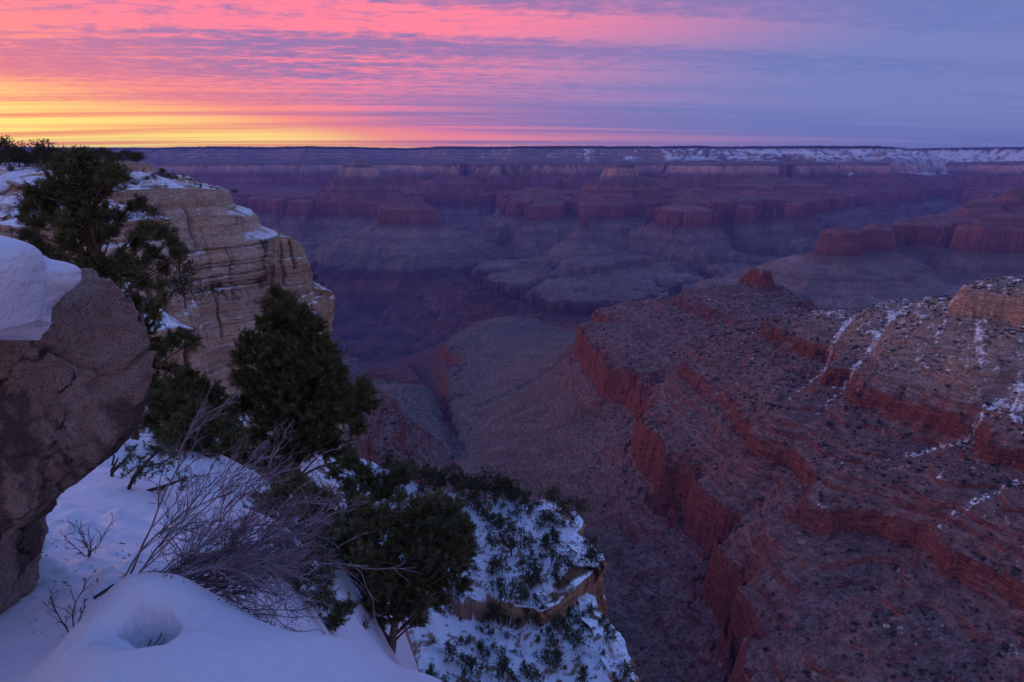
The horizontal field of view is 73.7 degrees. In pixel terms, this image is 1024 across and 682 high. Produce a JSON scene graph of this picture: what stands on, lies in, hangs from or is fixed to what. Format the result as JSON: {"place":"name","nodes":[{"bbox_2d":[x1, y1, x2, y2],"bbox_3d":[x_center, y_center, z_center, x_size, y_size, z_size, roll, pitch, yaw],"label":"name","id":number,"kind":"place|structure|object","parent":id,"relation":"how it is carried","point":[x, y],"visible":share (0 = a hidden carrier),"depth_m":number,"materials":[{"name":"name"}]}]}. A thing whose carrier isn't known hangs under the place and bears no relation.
{"place":"outdoors","nodes":[
{"label":"outdoors","id":0,"kind":"place"},
{"bbox_2d":[0,160,159,176],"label":"limestone cliff","id":1,"kind":"structure","parent":0,"point":[144,167],"depth_m":299.73,"materials":[{"name":"stone"}]},
{"bbox_2d":[0,135,24,166],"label":"pine tree","id":2,"kind":"object","parent":1,"relation":"on","point":[4,141],"visible":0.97,"depth_m":252.18,"materials":[{"name":"green plant"}]},
{"bbox_2d":[0,140,31,167],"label":"pine tree","id":3,"kind":"object","parent":1,"relation":"on","point":[16,155],"visible":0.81,"depth_m":256.51,"materials":[{"name":"green plant"}]},
{"bbox_2d":[9,151,41,166],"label":"juniper tree","id":4,"kind":"object","parent":1,"relation":"on","point":[25,158],"visible":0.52,"depth_m":257.69,"materials":[{"name":"green plant"}]},
{"bbox_2d":[22,152,55,168],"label":"juniper tree","id":5,"kind":"object","parent":1,"relation":"on","point":[36,160],"visible":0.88,"depth_m":254.80,"materials":[{"name":"green plant"}]},
{"bbox_2d":[27,138,57,165],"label":"pine tree","id":6,"kind":"object","parent":1,"relation":"on","point":[39,147],"visible":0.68,"depth_m":262.67,"materials":[{"name":"green plant"}]},
{"bbox_2d":[32,150,64,166],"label":"juniper tree","id":7,"kind":"object","parent":1,"relation":"on","point":[49,152],"visible":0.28,"depth_m":254.64,"materials":[{"name":"green plant"}]},
{"bbox_2d":[94,148,115,160],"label":"juniper tree","id":8,"kind":"object","parent":1,"relation":"on","point":[104,151],"visible":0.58,"depth_m":290.57,"materials":[{"name":"green plant"}]},
{"bbox_2d":[122,153,144,164],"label":"juniper tree","id":9,"kind":"object","parent":1,"relation":"on","point":[137,159],"visible":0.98,"depth_m":295.79,"materials":[{"name":"green plant"}]},
{"bbox_2d":[0,170,206,359],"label":"limestone cliff","id":10,"kind":"structure","parent":0,"point":[189,315],"depth_m":123.24,"materials":[{"name":"stone"}]},
{"bbox_2d":[139,202,167,219],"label":"ledge bush","id":11,"kind":"object","parent":10,"relation":"on","point":[153,209],"visible":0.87,"depth_m":124.05,"materials":[{"name":"green plant"}]},
{"bbox_2d":[108,262,211,415],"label":"limestone cliff","id":12,"kind":"structure","parent":0,"point":[197,360],"depth_m":104.03,"materials":[{"name":"stone"}]},
{"bbox_2d":[161,241,200,281],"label":"juniper tree","id":13,"kind":"object","parent":12,"relation":"on","point":[188,264],"visible":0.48,"depth_m":108.52,"materials":[{"name":"green plant"}]},
{"bbox_2d":[167,268,218,307],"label":"juniper tree","id":14,"kind":"object","parent":12,"relation":"on","point":[182,286],"visible":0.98,"depth_m":105.43,"materials":[{"name":"green plant"}]},
{"bbox_2d":[162,174,194,181],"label":"limestone cliff","id":15,"kind":"structure","parent":0,"point":[182,177],"depth_m":231.61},
{"bbox_2d":[155,168,169,178],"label":"ledge bush","id":16,"kind":"object","parent":15,"relation":"on","point":[162,170],"visible":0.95,"depth_m":225.32,"materials":[{"name":"green plant"}]},
{"bbox_2d":[19,169,347,434],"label":"limestone cliff","id":17,"kind":"structure","parent":0,"point":[223,235],"depth_m":214.00,"materials":[{"name":"stone"}]},
{"bbox_2d":[0,414,441,681],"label":"snow slope","id":18,"kind":"structure","parent":0,"point":[96,497],"depth_m":4.28,"materials":[{"name":"snow"}]},
{"bbox_2d":[0,268,156,614],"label":"boulder","id":19,"kind":"object","parent":18,"relation":"on","point":[76,379],"visible":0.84,"depth_m":2.55,"materials":[{"name":"stone"}]},
{"bbox_2d":[0,235,81,339],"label":"snow cap","id":20,"kind":"object","parent":19,"relation":"on","point":[36,285],"visible":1,"depth_m":2.05,"materials":[{"name":"snow"}]},
{"bbox_2d":[53,512,121,556],"bbox_3d":[-2.117,0.969,3.360,0.350,0.258,0.221,6,16,21],"label":"twig plant","id":21,"kind":"object","parent":18,"relation":"on","point":[86,545],"visible":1,"depth_m":3.37,"materials":[{"name":"plant"}]},
{"bbox_2d":[12,144,186,296],"bbox_3d":[-6.646,-0.447,11.324,2.965,5.466,1.246,0,15,0],"label":"pinyon pine","id":22,"kind":"object","parent":18,"relation":"on","point":[97,179],"visible":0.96,"depth_m":10.77,"materials":[{"name":"green plant"}]},
{"bbox_2d":[110,443,139,476],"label":"pine sapling","id":23,"kind":"object","parent":18,"relation":"on","point":[115,467],"visible":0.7,"depth_m":5.66,"materials":[{"name":"green plant"}]},
{"bbox_2d":[29,541,284,635],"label":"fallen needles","id":24,"kind":"object","parent":18,"relation":"on","point":[122,577],"visible":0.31,"depth_m":3.01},
{"bbox_2d":[117,435,199,492],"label":"pine sapling","id":25,"kind":"object","parent":18,"relation":"on","point":[140,467],"visible":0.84,"depth_m":5.26,"materials":[{"name":"green plant"}]},
{"bbox_2d":[120,283,205,439],"bbox_3d":[-6.655,0.462,13.033,1.926,3.251,1.210,0,15,0],"label":"juniper tree","id":26,"kind":"object","parent":18,"relation":"on","point":[161,346],"visible":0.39,"depth_m":12.81,"materials":[{"name":"green plant"}]},
{"bbox_2d":[144,393,242,463],"bbox_3d":[-4.531,1.718,9.768,1.319,2.075,0.874,-6,16,-21],"label":"juniper tree","id":27,"kind":"object","parent":18,"relation":"on","point":[182,423],"visible":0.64,"depth_m":9.55,"materials":[{"name":"green plant"}]},
{"bbox_2d":[138,361,299,478],"bbox_3d":[-5.372,1.819,12.371,2.656,3.174,1.596,0,15,0],"label":"juniper tree","id":28,"kind":"object","parent":18,"relation":"on","point":[161,406],"visible":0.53,"depth_m":11.98,"materials":[{"name":"green plant"}]},
{"bbox_2d":[33,572,421,681],"bbox_3d":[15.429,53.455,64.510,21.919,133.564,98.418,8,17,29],"label":"snow mound","id":29,"kind":"object","parent":18,"relation":"on","point":[210,636],"visible":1,"depth_m":2.23,"materials":[{"name":"snow"}]},
{"bbox_2d":[40,576,91,631],"bbox_3d":[-1.659,0.967,2.540,0.117,0.243,0.247,-3,15,-11],"label":"twig plant","id":30,"kind":"object","parent":29,"relation":"on","point":[73,609],"visible":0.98,"depth_m":2.54,"materials":[{"name":"plant"}]},
{"bbox_2d":[93,381,419,634],"bbox_3d":[-1.081,0.886,3.062,1.361,1.588,1.280,0,15,0],"label":"bare shrub","id":31,"kind":"object","parent":29,"relation":"on","point":[213,563],"visible":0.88,"depth_m":2.81,"materials":[{"name":"plant"}]},
{"bbox_2d":[243,466,352,562],"bbox_3d":[-2.566,2.150,8.268,1.434,1.441,0.903,0,15,0],"label":"juniper tree","id":32,"kind":"object","parent":18,"relation":"on","point":[285,490],"visible":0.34,"depth_m":8.15,"materials":[{"name":"green plant"}]},
{"bbox_2d":[224,283,382,499],"bbox_3d":[-4.713,1.225,14.946,3.840,5.187,2.495,0,15,0],"label":"pinyon pine","id":33,"kind":"object","parent":18,"relation":"on","point":[293,369],"visible":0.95,"depth_m":14.35,"materials":[{"name":"green plant"}]},
{"bbox_2d":[271,527,360,632],"bbox_3d":[-1.518,1.843,5.076,0.706,1.056,0.546,5,16,17],"label":"juniper tree","id":34,"kind":"object","parent":18,"relation":"on","point":[334,618],"visible":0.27,"depth_m":5.00,"materials":[{"name":"green plant"}]},
{"bbox_2d":[325,495,395,592],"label":"juniper tree","id":35,"kind":"object","parent":18,"relation":"on","point":[376,534],"visible":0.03,"depth_m":10.23,"materials":[{"name":"green plant"}]},
{"bbox_2d":[320,447,419,505],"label":"juniper tree","id":36,"kind":"object","parent":18,"relation":"on","point":[365,479],"visible":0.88,"depth_m":13.54,"materials":[{"name":"green plant"}]},
{"bbox_2d":[320,487,482,652],"bbox_3d":[-1.989,3.367,9.800,3.145,2.876,1.393,0,15,0],"label":"pinyon pine","id":37,"kind":"object","parent":18,"relation":"on","point":[432,534],"visible":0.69,"depth_m":9.54,"materials":[{"name":"green plant"}]},
{"bbox_2d":[264,231,323,317],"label":"limestone cliff","id":38,"kind":"structure","parent":0,"point":[287,265],"depth_m":225.71,"materials":[{"name":"stone"}]},
{"bbox_2d":[287,281,342,452],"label":"limestone cliff","id":39,"kind":"structure","parent":0,"point":[326,298],"depth_m":243.19,"materials":[{"name":"stone"}]},
{"bbox_2d":[356,610,389,630],"bbox_3d":[-1.593,3.131,7.683,0.442,0.249,0.281,-9,17,-30],"label":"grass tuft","id":40,"kind":"object","parent":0,"point":[365,625],"visible":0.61,"depth_m":7.68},
{"bbox_2d":[338,373,468,496],"bbox_3d":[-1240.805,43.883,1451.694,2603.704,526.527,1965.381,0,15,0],"label":"red spur","id":41,"kind":"structure","parent":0,"point":[402,437],"depth_m":1216.57,"materials":[{"name":"stone"}]},
{"bbox_2d":[339,458,630,681],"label":"snow bench","id":42,"kind":"object","parent":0,"point":[441,629],"visible":0.38,"depth_m":88.08,"materials":[{"name":"snow"}]},
{"bbox_2d":[377,451,396,468],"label":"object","id":43,"kind":"object","parent":42,"relation":"on","point":[387,456],"visible":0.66,"depth_m":127.64,"materials":[{"name":"green plant"}]},
{"bbox_2d":[378,459,399,472],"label":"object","id":44,"kind":"object","parent":42,"relation":"on","point":[387,464],"visible":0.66,"depth_m":124.66,"materials":[{"name":"green plant"}]},
{"bbox_2d":[391,456,429,476],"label":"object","id":45,"kind":"object","parent":42,"relation":"on","point":[412,460],"visible":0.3,"depth_m":124.22,"materials":[{"name":"green plant"}]},
{"bbox_2d":[412,463,428,484],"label":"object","id":46,"kind":"object","parent":42,"relation":"on","point":[420,478],"visible":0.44,"depth_m":121.52,"materials":[{"name":"green plant"}]},
{"bbox_2d":[416,482,426,495],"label":"shrub","id":47,"kind":"object","parent":42,"relation":"on","point":[420,488],"visible":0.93,"depth_m":117.50,"materials":[{"name":"green plant"}]},
{"bbox_2d":[425,471,450,491],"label":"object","id":48,"kind":"object","parent":42,"relation":"on","point":[443,482],"visible":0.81,"depth_m":119.29,"materials":[{"name":"green plant"}]},
{"bbox_2d":[421,463,463,486],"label":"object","id":49,"kind":"object","parent":42,"relation":"on","point":[434,472],"visible":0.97,"depth_m":119.39,"materials":[{"name":"green plant"}]},
{"bbox_2d":[442,644,466,663],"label":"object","id":50,"kind":"object","parent":42,"relation":"on","point":[453,650],"visible":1,"depth_m":81.39,"materials":[{"name":"green plant"}]},
{"bbox_2d":[448,471,461,492],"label":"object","id":51,"kind":"object","parent":42,"relation":"on","point":[452,477],"visible":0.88,"depth_m":119.02,"materials":[{"name":"green plant"}]},
{"bbox_2d":[450,478,480,496],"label":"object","id":52,"kind":"object","parent":42,"relation":"on","point":[462,483],"visible":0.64,"depth_m":117.50,"materials":[{"name":"green plant"}]},
{"bbox_2d":[461,665,469,681],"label":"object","id":53,"kind":"object","parent":42,"relation":"on","point":[463,672],"visible":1,"depth_m":78.87,"materials":[{"name":"green plant"}]},
{"bbox_2d":[459,486,480,510],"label":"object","id":54,"kind":"object","parent":42,"relation":"on","point":[472,496],"visible":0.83,"depth_m":113.28,"materials":[{"name":"green plant"}]},
{"bbox_2d":[461,652,488,675],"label":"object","id":55,"kind":"object","parent":42,"relation":"on","point":[472,661],"visible":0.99,"depth_m":80.34,"materials":[{"name":"green plant"}]},
{"bbox_2d":[450,465,503,497],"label":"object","id":56,"kind":"object","parent":42,"relation":"on","point":[484,483],"visible":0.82,"depth_m":116.92,"materials":[{"name":"green plant"}]},
{"bbox_2d":[463,467,500,498],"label":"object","id":57,"kind":"object","parent":42,"relation":"on","point":[487,477],"visible":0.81,"depth_m":117.28,"materials":[{"name":"green plant"}]},
{"bbox_2d":[468,497,495,518],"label":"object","id":58,"kind":"object","parent":42,"relation":"on","point":[478,508],"visible":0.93,"depth_m":111.11,"materials":[{"name":"green plant"}]},
{"bbox_2d":[484,513,496,527],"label":"shrub","id":59,"kind":"object","parent":42,"relation":"on","point":[490,518],"visible":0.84,"depth_m":107.32,"materials":[{"name":"green plant"}]},
{"bbox_2d":[480,601,506,623],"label":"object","id":60,"kind":"object","parent":42,"relation":"on","point":[491,606],"visible":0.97,"depth_m":89.48,"materials":[{"name":"green plant"}]},
{"bbox_2d":[485,469,510,499],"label":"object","id":61,"kind":"object","parent":42,"relation":"on","point":[498,479],"visible":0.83,"depth_m":116.40,"materials":[{"name":"green plant"}]},
{"bbox_2d":[490,515,507,539],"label":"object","id":62,"kind":"object","parent":42,"relation":"on","point":[496,525],"visible":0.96,"depth_m":103.52,"materials":[{"name":"green plant"}]},
{"bbox_2d":[487,553,513,576],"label":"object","id":63,"kind":"object","parent":42,"relation":"on","point":[500,564],"visible":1,"depth_m":94.47,"materials":[{"name":"green plant"}]},
{"bbox_2d":[366,466,637,681],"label":"brush","id":64,"kind":"object","parent":42,"relation":"on","point":[539,511],"visible":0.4,"depth_m":88.19,"materials":[{"name":"green plant"}]},
{"bbox_2d":[494,656,510,681],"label":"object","id":65,"kind":"object","parent":42,"relation":"on","point":[502,665],"visible":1,"depth_m":79.30,"materials":[{"name":"green plant"}]},
{"bbox_2d":[485,530,533,556],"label":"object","id":66,"kind":"object","parent":42,"relation":"on","point":[511,545],"visible":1,"depth_m":98.64,"materials":[{"name":"green plant"}]},
{"bbox_2d":[497,476,524,492],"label":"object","id":67,"kind":"object","parent":42,"relation":"on","point":[509,484],"visible":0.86,"depth_m":116.35,"materials":[{"name":"green plant"}]},
{"bbox_2d":[499,522,524,537],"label":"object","id":68,"kind":"object","parent":42,"relation":"on","point":[509,526],"visible":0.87,"depth_m":103.41,"materials":[{"name":"green plant"}]},
{"bbox_2d":[499,571,530,607],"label":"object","id":69,"kind":"object","parent":42,"relation":"on","point":[521,587],"visible":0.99,"depth_m":88.82,"materials":[{"name":"green plant"}]},
{"bbox_2d":[502,483,530,502],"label":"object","id":70,"kind":"object","parent":42,"relation":"on","point":[513,491],"visible":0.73,"depth_m":115.45,"materials":[{"name":"green plant"}]},
{"bbox_2d":[514,493,531,511],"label":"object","id":71,"kind":"object","parent":42,"relation":"on","point":[525,498],"visible":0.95,"depth_m":112.72,"materials":[{"name":"green plant"}]},
{"bbox_2d":[515,586,534,603],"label":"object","id":72,"kind":"object","parent":42,"relation":"on","point":[525,595],"visible":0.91,"depth_m":88.58,"materials":[{"name":"green plant"}]},
{"bbox_2d":[524,502,534,515],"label":"shrub","id":73,"kind":"object","parent":42,"relation":"on","point":[530,506],"visible":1,"depth_m":111.68,"materials":[{"name":"green plant"}]},
{"bbox_2d":[522,571,537,589],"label":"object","id":74,"kind":"object","parent":42,"relation":"on","point":[530,579],"visible":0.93,"depth_m":91.68,"materials":[{"name":"green plant"}]},
{"bbox_2d":[518,660,544,681],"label":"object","id":75,"kind":"object","parent":42,"relation":"on","point":[528,675],"visible":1,"depth_m":78.06,"materials":[{"name":"green plant"}]},
{"bbox_2d":[516,559,546,576],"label":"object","id":76,"kind":"object","parent":42,"relation":"on","point":[533,565],"visible":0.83,"depth_m":94.88,"materials":[{"name":"green plant"}]},
{"bbox_2d":[522,532,541,546],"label":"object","id":77,"kind":"object","parent":42,"relation":"on","point":[530,535],"visible":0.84,"depth_m":102.36,"materials":[{"name":"green plant"}]},
{"bbox_2d":[526,613,543,628],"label":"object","id":78,"kind":"object","parent":42,"relation":"on","point":[534,619],"visible":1,"depth_m":86.75,"materials":[{"name":"green plant"}]},
{"bbox_2d":[532,564,544,583],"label":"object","id":79,"kind":"object","parent":42,"relation":"on","point":[537,578],"visible":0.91,"depth_m":92.78,"materials":[{"name":"green plant"}]},
{"bbox_2d":[532,511,557,525],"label":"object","id":80,"kind":"object","parent":42,"relation":"on","point":[545,514],"visible":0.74,"depth_m":107.27,"materials":[{"name":"green plant"}]},
{"bbox_2d":[537,645,556,669],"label":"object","id":81,"kind":"object","parent":42,"relation":"on","point":[545,651],"visible":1,"depth_m":81.42,"materials":[{"name":"green plant"}]},
{"bbox_2d":[538,531,559,549],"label":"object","id":82,"kind":"object","parent":42,"relation":"on","point":[545,538],"visible":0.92,"depth_m":101.17,"materials":[{"name":"green plant"}]},
{"bbox_2d":[543,626,556,637],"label":"shrub","id":83,"kind":"object","parent":42,"relation":"on","point":[547,629],"visible":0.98,"depth_m":85.07,"materials":[{"name":"green plant"}]},
{"bbox_2d":[537,482,564,508],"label":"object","id":84,"kind":"object","parent":42,"relation":"on","point":[553,497],"visible":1,"depth_m":112.01,"materials":[{"name":"green plant"}]},
{"bbox_2d":[537,510,564,529],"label":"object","id":85,"kind":"object","parent":42,"relation":"on","point":[550,520],"visible":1,"depth_m":106.20,"materials":[{"name":"green plant"}]},
{"bbox_2d":[542,636,560,648],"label":"shrub","id":86,"kind":"object","parent":42,"relation":"on","point":[551,643],"visible":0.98,"depth_m":83.85,"materials":[{"name":"green plant"}]},
{"bbox_2d":[548,615,560,631],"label":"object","id":87,"kind":"object","parent":42,"relation":"on","point":[554,621],"visible":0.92,"depth_m":86.93,"materials":[{"name":"green plant"}]},
{"bbox_2d":[540,541,573,565],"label":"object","id":88,"kind":"object","parent":42,"relation":"on","point":[552,553],"visible":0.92,"depth_m":96.95,"materials":[{"name":"green plant"}]},
{"bbox_2d":[550,558,563,581],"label":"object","id":89,"kind":"object","parent":42,"relation":"on","point":[556,566],"visible":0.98,"depth_m":92.95,"materials":[{"name":"green plant"}]},
{"bbox_2d":[549,648,565,672],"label":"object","id":90,"kind":"object","parent":42,"relation":"on","point":[558,654],"visible":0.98,"depth_m":81.50,"materials":[{"name":"green plant"}]},
{"bbox_2d":[552,529,562,546],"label":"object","id":91,"kind":"object","parent":42,"relation":"on","point":[557,533],"visible":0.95,"depth_m":102.43,"materials":[{"name":"green plant"}]},
{"bbox_2d":[554,552,579,572],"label":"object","id":92,"kind":"object","parent":42,"relation":"on","point":[569,564],"visible":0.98,"depth_m":94.67,"materials":[{"name":"green plant"}]},
{"bbox_2d":[557,493,593,517],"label":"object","id":93,"kind":"object","parent":42,"relation":"on","point":[581,507],"visible":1,"depth_m":111.21,"materials":[{"name":"green plant"}]},
{"bbox_2d":[565,624,585,646],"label":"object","id":94,"kind":"object","parent":42,"relation":"on","point":[580,630],"visible":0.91,"depth_m":84.72,"materials":[{"name":"green plant"}]},
{"bbox_2d":[565,628,588,654],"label":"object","id":95,"kind":"object","parent":42,"relation":"on","point":[575,642],"visible":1,"depth_m":83.29,"materials":[{"name":"green plant"}]},
{"bbox_2d":[576,543,601,567],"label":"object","id":96,"kind":"object","parent":42,"relation":"on","point":[592,553],"visible":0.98,"depth_m":97.34,"materials":[{"name":"green plant"}]},
{"bbox_2d":[581,533,603,546],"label":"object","id":97,"kind":"object","parent":42,"relation":"on","point":[589,540],"visible":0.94,"depth_m":100.78,"materials":[{"name":"green plant"}]},
{"bbox_2d":[602,621,616,644],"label":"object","id":98,"kind":"object","parent":42,"relation":"on","point":[607,626],"visible":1,"depth_m":85.30,"materials":[{"name":"green plant"}]},
{"bbox_2d":[615,655,640,681],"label":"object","id":99,"kind":"object","parent":42,"relation":"on","point":[628,668],"visible":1,"depth_m":78.57,"materials":[{"name":"green plant"}]},
{"bbox_2d":[0,146,1023,212],"bbox_3d":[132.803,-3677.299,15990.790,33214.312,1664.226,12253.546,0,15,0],"label":"canyon rim","id":100,"kind":"object","parent":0,"point":[929,164],"visible":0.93,"depth_m":13782.03,"materials":[{"name":"stone"}]},
{"bbox_2d":[0,0,1023,148],"label":"sky","id":101,"kind":"structure","parent":0,"point":[907,74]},
{"bbox_2d":[334,316,706,681],"bbox_3d":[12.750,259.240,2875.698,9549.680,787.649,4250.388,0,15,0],"label":"valley","id":102,"kind":"structure","parent":0,"point":[491,393],"depth_m":1988.94,"materials":[{"name":"stone"}]},
{"bbox_2d":[348,269,1023,681],"bbox_3d":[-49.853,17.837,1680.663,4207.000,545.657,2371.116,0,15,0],"label":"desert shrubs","id":103,"kind":"object","parent":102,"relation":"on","point":[800,405],"visible":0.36,"depth_m":1246.08,"materials":[{"name":"green plant"}]},
{"bbox_2d":[297,223,783,304],"bbox_3d":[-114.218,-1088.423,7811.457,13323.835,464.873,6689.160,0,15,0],"label":"plateau","id":104,"kind":"structure","parent":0,"point":[622,274],"depth_m":6127.31,"materials":[{"name":"stone"}]},
{"bbox_2d":[310,256,783,362],"bbox_3d":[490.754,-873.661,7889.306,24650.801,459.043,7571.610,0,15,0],"label":"gorge","id":105,"kind":"structure","parent":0,"point":[434,313],"depth_m":5432.32,"materials":[{"name":"stone"}]},
{"bbox_2d":[500,499,608,625],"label":"limestone cliff","id":106,"kind":"structure","parent":0,"point":[583,579],"depth_m":94.56,"materials":[{"name":"stone"}]},
{"bbox_2d":[138,156,1023,310],"bbox_3d":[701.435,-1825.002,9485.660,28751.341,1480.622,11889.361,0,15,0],"label":"buttes terrain","id":107,"kind":"structure","parent":0,"point":[386,234],"depth_m":8041.71,"materials":[{"name":"stone"}]},
{"bbox_2d":[577,592,639,681],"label":"limestone cliff","id":108,"kind":"structure","parent":0,"point":[613,651],"depth_m":85.87,"materials":[{"name":"snow"}]},
{"bbox_2d":[567,267,1023,681],"bbox_3d":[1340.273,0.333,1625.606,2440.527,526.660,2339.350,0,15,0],"label":"red ridge","id":109,"kind":"structure","parent":0,"point":[670,483],"depth_m":1061.13,"materials":[{"name":"stone"}]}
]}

